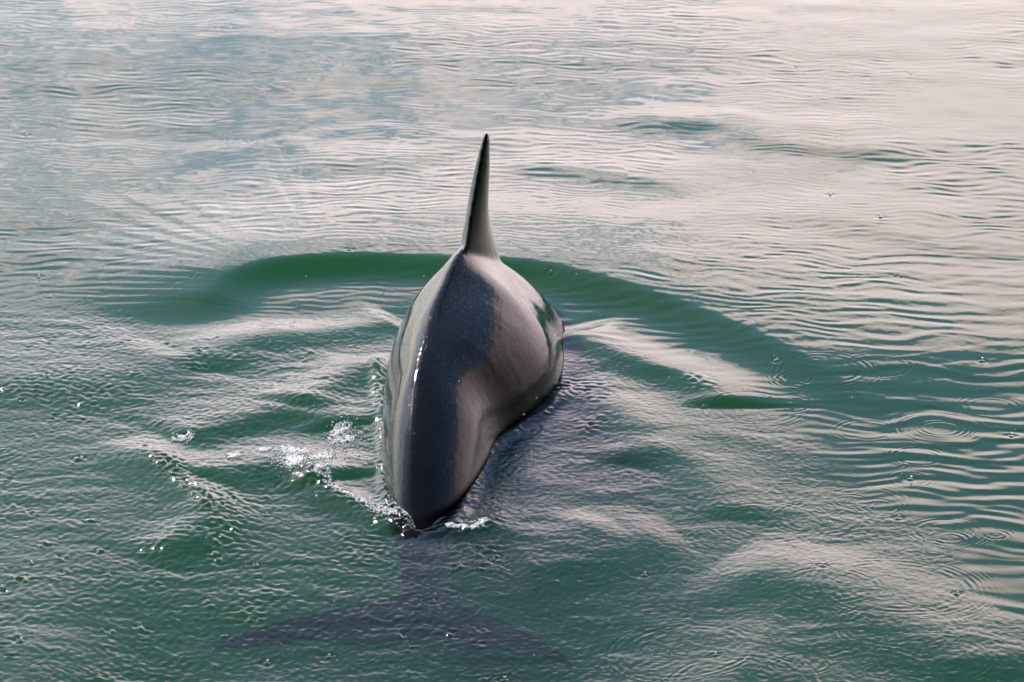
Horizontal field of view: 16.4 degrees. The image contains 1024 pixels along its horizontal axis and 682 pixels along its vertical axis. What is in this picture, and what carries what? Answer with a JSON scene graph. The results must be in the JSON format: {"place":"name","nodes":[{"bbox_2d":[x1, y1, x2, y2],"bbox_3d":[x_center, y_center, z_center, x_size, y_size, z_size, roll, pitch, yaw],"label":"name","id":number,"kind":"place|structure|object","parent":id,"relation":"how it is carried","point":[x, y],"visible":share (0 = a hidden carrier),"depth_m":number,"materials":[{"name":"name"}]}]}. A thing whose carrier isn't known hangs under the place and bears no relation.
{"place":"outdoors","nodes":[
{"label":"outdoors","id":0,"kind":"place"},
{"bbox_2d":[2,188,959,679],"bbox_3d":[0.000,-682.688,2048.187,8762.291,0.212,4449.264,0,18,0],"label":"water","id":1,"kind":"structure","parent":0,"point":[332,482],"depth_m":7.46,"materials":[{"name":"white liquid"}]},
{"bbox_2d":[171,430,194,443],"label":"foam patch","id":2,"kind":"object","parent":1,"relation":"on","point":[184,437],"visible":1,"depth_m":7.27,"materials":[{"name":"white liquid"}]},
{"bbox_2d":[222,449,244,460],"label":"foam patch","id":3,"kind":"object","parent":1,"relation":"on","point":[234,455],"visible":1,"depth_m":7.16,"materials":[{"name":"white liquid"}]},
{"bbox_2d":[255,446,271,453],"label":"foam patch","id":4,"kind":"object","parent":1,"relation":"on","point":[264,448],"visible":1,"depth_m":7.20,"materials":[{"name":"white liquid"}]},
{"bbox_2d":[263,440,310,455],"bbox_3d":[-0.462,0.219,7.208,0.095,0.013,0.114,-6,19,-18],"label":"foam patch","id":5,"kind":"object","parent":1,"relation":"on","point":[290,447],"visible":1,"depth_m":7.20,"materials":[{"name":"white liquid"}]},
{"bbox_2d":[265,444,313,475],"bbox_3d":[-0.448,0.232,7.143,0.100,0.025,0.200,0,18,0],"label":"foam patch","id":6,"kind":"object","parent":1,"relation":"on","point":[294,459],"visible":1,"depth_m":7.12,"materials":[{"name":"white liquid"}]},
{"bbox_2d":[308,461,332,480],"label":"foam patch","id":7,"kind":"object","parent":1,"relation":"on","point":[321,466],"visible":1,"depth_m":7.05,"materials":[{"name":"white liquid"}]},
{"bbox_2d":[326,415,359,438],"bbox_3d":[-0.352,0.184,7.314,0.077,0.016,0.148,8,20,21],"label":"foam patch","id":8,"kind":"object","parent":1,"relation":"on","point":[341,429],"visible":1,"depth_m":7.33,"materials":[{"name":"white liquid"}]},
{"bbox_2d":[313,405,378,466],"bbox_3d":[-0.339,0.196,7.262,0.153,0.027,0.375,-2,19,-7],"label":"foam patch","id":9,"kind":"object","parent":1,"relation":"on","point":[346,438],"visible":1,"depth_m":7.27,"materials":[{"name":"white liquid"}]},
{"bbox_2d":[321,478,404,523],"bbox_3d":[-0.282,0.310,6.922,0.079,0.021,0.283,-14,23,-36],"label":"foam patch","id":10,"kind":"object","parent":1,"relation":"on","point":[362,500],"visible":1,"depth_m":6.91,"materials":[{"name":"white liquid"}]},
{"bbox_2d":[386,493,415,527],"bbox_3d":[-0.226,0.325,6.887,0.059,0.022,0.196,-7,20,-20],"label":"foam patch","id":11,"kind":"object","parent":1,"relation":"on","point":[402,510],"visible":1,"depth_m":6.86,"materials":[{"name":"white liquid"}]},
{"bbox_2d":[210,133,636,667],"bbox_3d":[-0.093,0.103,7.593,0.664,1.058,2.680,2,19,5],"label":"dolphin","id":12,"kind":"object","parent":1,"relation":"in","point":[484,324],"visible":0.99,"depth_m":7.24},
{"bbox_2d":[445,517,490,529],"bbox_3d":[-0.080,0.353,6.819,0.097,0.010,0.044,-9,21,-26],"label":"foam patch","id":13,"kind":"object","parent":1,"relation":"on","point":[472,526],"visible":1,"depth_m":6.81,"materials":[{"name":"white liquid"}]},
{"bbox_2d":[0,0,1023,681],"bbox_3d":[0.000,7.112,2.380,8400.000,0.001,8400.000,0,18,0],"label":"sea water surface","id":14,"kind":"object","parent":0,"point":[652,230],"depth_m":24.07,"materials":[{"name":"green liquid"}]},
{"bbox_2d":[307,447,347,467],"bbox_3d":[-0.374,0.234,7.142,0.094,0.024,0.172,-5,19,-14],"label":"foam patch","id":15,"kind":"object","parent":14,"relation":"on","point":[321,455],"visible":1,"depth_m":7.16,"materials":[{"name":"white liquid"}]}
]}

